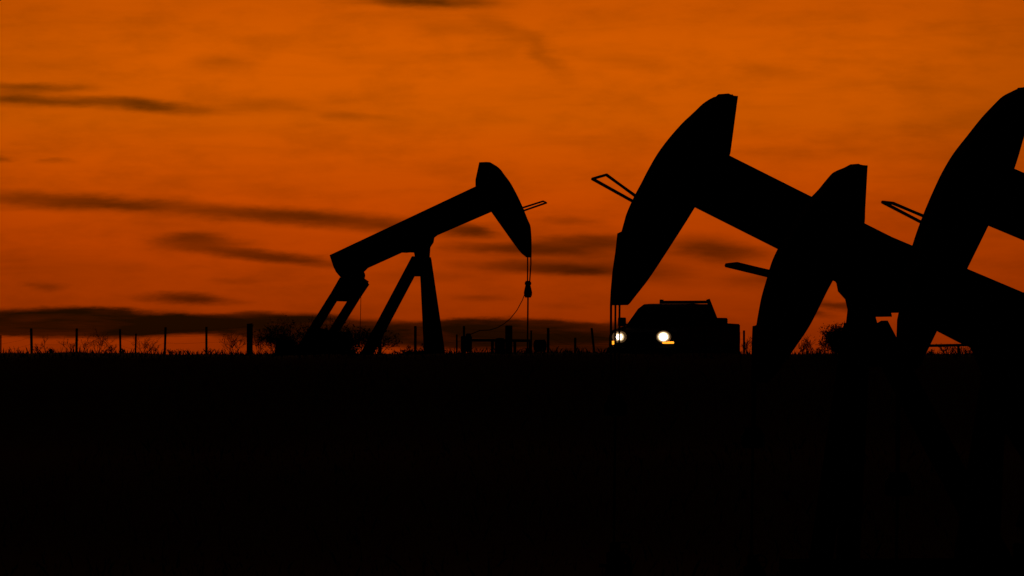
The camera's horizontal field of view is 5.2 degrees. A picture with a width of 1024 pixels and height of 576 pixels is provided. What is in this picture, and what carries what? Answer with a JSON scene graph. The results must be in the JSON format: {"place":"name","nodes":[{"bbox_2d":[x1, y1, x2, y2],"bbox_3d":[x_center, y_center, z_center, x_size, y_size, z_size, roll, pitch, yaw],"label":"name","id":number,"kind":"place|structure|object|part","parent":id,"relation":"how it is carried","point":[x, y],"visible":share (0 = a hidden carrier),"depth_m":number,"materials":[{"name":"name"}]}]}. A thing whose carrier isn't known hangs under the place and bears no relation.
{"place":"outdoors","nodes":[
{"label":"outdoors","id":0,"kind":"place"},
{"bbox_2d":[0,345,1023,575],"bbox_3d":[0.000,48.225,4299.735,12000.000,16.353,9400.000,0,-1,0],"label":"ground","id":1,"kind":"structure","parent":0,"point":[52,411],"depth_m":222.51,"materials":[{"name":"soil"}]},
{"bbox_2d":[58,338,78,351],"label":"shrub","id":2,"kind":"object","parent":1,"relation":"on","point":[69,344],"visible":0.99,"depth_m":529.90,"materials":[{"name":"black plant"}]},
{"bbox_2d":[81,336,97,352],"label":"shrub","id":3,"kind":"object","parent":1,"relation":"on","point":[88,343],"visible":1,"depth_m":530.03,"materials":[{"name":"black plant"}]},
{"bbox_2d":[91,329,116,352],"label":"shrub","id":4,"kind":"object","parent":1,"relation":"on","point":[102,341],"visible":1,"depth_m":529.89,"materials":[{"name":"black plant"}]},
{"bbox_2d":[101,345,115,352],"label":"shrub","id":5,"kind":"object","parent":1,"relation":"on","point":[112,348],"visible":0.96,"depth_m":529.88,"materials":[{"name":"black plant"}]},
{"bbox_2d":[0,323,252,353],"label":"wire fence","id":6,"kind":"object","parent":1,"relation":"on","point":[250,335],"visible":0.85,"depth_m":544.98,"materials":[{"name":"metal"}]},
{"bbox_2d":[131,337,160,352],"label":"shrub","id":7,"kind":"object","parent":1,"relation":"on","point":[147,343],"visible":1,"depth_m":530.07,"materials":[{"name":"black plant"}]},
{"bbox_2d":[147,345,158,353],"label":"shrub","id":8,"kind":"object","parent":1,"relation":"on","point":[152,348],"visible":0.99,"depth_m":529.92,"materials":[{"name":"black plant"}]},
{"bbox_2d":[163,348,186,354],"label":"shrub","id":9,"kind":"object","parent":1,"relation":"on","point":[171,351],"visible":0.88,"depth_m":529.96,"materials":[{"name":"black plant"}]},
{"bbox_2d":[219,331,247,354],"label":"shrub","id":10,"kind":"object","parent":1,"relation":"on","point":[233,342],"visible":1,"depth_m":529.89,"materials":[{"name":"black plant"}]},
{"bbox_2d":[247,326,269,353],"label":"shrub","id":11,"kind":"object","parent":1,"relation":"on","point":[258,341],"visible":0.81,"depth_m":529.80,"materials":[{"name":"black plant"}]},
{"bbox_2d":[255,317,299,352],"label":"shrub","id":12,"kind":"object","parent":1,"relation":"on","point":[274,337],"visible":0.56,"depth_m":425.10,"materials":[{"name":"black plant"}]},
{"bbox_2d":[253,314,330,355],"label":"shrub","id":13,"kind":"object","parent":1,"relation":"on","point":[304,344],"visible":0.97,"depth_m":371.79,"materials":[{"name":"black plant"}]},
{"bbox_2d":[296,321,328,338],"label":"shrub","id":14,"kind":"object","parent":1,"relation":"on","point":[304,330],"visible":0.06,"depth_m":424.59,"materials":[{"name":"black plant"}]},
{"bbox_2d":[315,318,369,354],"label":"shrub","id":15,"kind":"object","parent":1,"relation":"on","point":[345,341],"visible":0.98,"depth_m":371.81,"materials":[{"name":"black plant"}]},
{"bbox_2d":[345,326,398,354],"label":"shrub","id":16,"kind":"object","parent":1,"relation":"on","point":[366,336],"visible":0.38,"depth_m":424.97,"materials":[{"name":"black plant"}]},
{"bbox_2d":[363,332,402,354],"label":"shrub","id":17,"kind":"object","parent":1,"relation":"on","point":[393,344],"visible":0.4,"depth_m":429.89,"materials":[{"name":"black plant"}]},
{"bbox_2d":[394,345,422,354],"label":"shrub","id":18,"kind":"object","parent":1,"relation":"on","point":[410,351],"visible":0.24,"depth_m":399.87,"materials":[{"name":"black plant"}]},
{"bbox_2d":[274,162,546,355],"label":"pumpjack","id":19,"kind":"object","parent":1,"relation":"on","point":[493,192],"visible":0.67,"depth_m":383.94,"materials":[{"name":"paint"}]},
{"bbox_2d":[413,343,445,353],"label":"shrub","id":20,"kind":"object","parent":1,"relation":"on","point":[422,349],"visible":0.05,"depth_m":399.87,"materials":[{"name":"black plant"}]},
{"bbox_2d":[461,333,471,352],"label":"control box","id":21,"kind":"object","parent":1,"relation":"on","point":[466,342],"visible":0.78,"depth_m":380.85,"materials":[{"name":"paint"}]},
{"bbox_2d":[495,338,504,353],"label":"drum","id":22,"kind":"object","parent":1,"relation":"on","point":[499,344],"visible":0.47,"depth_m":380.35,"materials":[{"name":"paint"}]},
{"bbox_2d":[472,339,531,353],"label":"pipe rail","id":23,"kind":"object","parent":1,"relation":"on","point":[492,341],"visible":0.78,"depth_m":380.96,"materials":[{"name":"metal"}]},
{"bbox_2d":[505,325,511,353],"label":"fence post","id":24,"kind":"object","parent":1,"relation":"on","point":[508,337],"visible":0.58,"depth_m":380.40,"materials":[{"name":"paint"}]},
{"bbox_2d":[533,340,546,353],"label":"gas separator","id":25,"kind":"object","parent":1,"relation":"on","point":[540,345],"visible":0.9,"depth_m":380.83,"materials":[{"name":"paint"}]},
{"bbox_2d":[379,326,744,353],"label":"wire fence","id":26,"kind":"object","parent":1,"relation":"on","point":[457,335],"visible":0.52,"depth_m":544.98,"materials":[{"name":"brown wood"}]},
{"bbox_2d":[607,299,739,353],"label":"pickup truck","id":27,"kind":"object","parent":1,"relation":"on","point":[663,325],"visible":0.57,"depth_m":324.49,"materials":[{"name":"paint"}]},
{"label":"side window","id":28,"kind":"part","parent":27,"relation":"part of","materials":[{"name":"black glass"}]},
{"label":"door","id":29,"kind":"part","parent":27,"relation":"part of","materials":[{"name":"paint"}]},
{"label":"side window","id":30,"kind":"part","parent":27,"relation":"part of","materials":[{"name":"black glass"}]},
{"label":"door","id":31,"kind":"part","parent":27,"relation":"part of","materials":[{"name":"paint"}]},
{"bbox_2d":[741,336,751,353],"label":"shrub","id":32,"kind":"object","parent":1,"relation":"on","point":[745,347],"visible":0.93,"depth_m":300.02,"materials":[{"name":"black plant"}]},
{"bbox_2d":[798,339,810,354],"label":"shrub","id":33,"kind":"object","parent":1,"relation":"on","point":[803,349],"visible":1,"depth_m":295.97,"materials":[{"name":"black plant"}]},
{"bbox_2d":[591,93,1023,574],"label":"pumpjack","id":34,"kind":"object","parent":1,"relation":"on","point":[694,164],"visible":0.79,"depth_m":167.34,"materials":[{"name":"paint"}]},
{"bbox_2d":[802,333,814,353],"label":"shrub","id":35,"kind":"object","parent":1,"relation":"on","point":[809,346],"visible":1,"depth_m":297.00,"materials":[{"name":"black plant"}]},
{"bbox_2d":[809,346,827,354],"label":"shrub","id":36,"kind":"object","parent":1,"relation":"on","point":[823,350],"visible":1,"depth_m":294.98,"materials":[{"name":"black plant"}]},
{"bbox_2d":[816,339,838,354],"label":"shrub","id":37,"kind":"object","parent":1,"relation":"on","point":[824,346],"visible":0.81,"depth_m":294.17,"materials":[{"name":"black plant"}]},
{"bbox_2d":[817,321,844,353],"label":"shrub","id":38,"kind":"object","parent":1,"relation":"on","point":[833,340],"visible":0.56,"depth_m":292.77,"materials":[{"name":"black plant"}]},
{"bbox_2d":[725,164,1023,575],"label":"pumpjack","id":39,"kind":"object","parent":1,"relation":"on","point":[829,238],"visible":1,"depth_m":155.41,"materials":[{"name":"paint"}]},
{"bbox_2d":[934,343,957,354],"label":"shrub","id":40,"kind":"object","parent":1,"relation":"on","point":[945,347],"visible":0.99,"depth_m":299.95,"materials":[{"name":"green plant"}]},
{"bbox_2d":[930,344,963,353],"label":"pipe rail","id":41,"kind":"object","parent":1,"relation":"on","point":[944,345],"visible":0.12,"depth_m":380.96,"materials":[{"name":"metal"}]},
{"bbox_2d":[881,87,1023,575],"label":"pumpjack","id":42,"kind":"object","parent":1,"relation":"on","point":[978,190],"visible":1,"depth_m":129.17,"materials":[{"name":"paint"}]},
{"bbox_2d":[956,344,971,354],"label":"shrub","id":43,"kind":"object","parent":1,"relation":"on","point":[965,349],"visible":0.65,"depth_m":299.95,"materials":[{"name":"black plant"}]},
{"bbox_2d":[0,0,1023,354],"label":"sky","id":44,"kind":"structure","parent":0,"point":[185,167],"materials":[{"name":"orange"}]}
]}

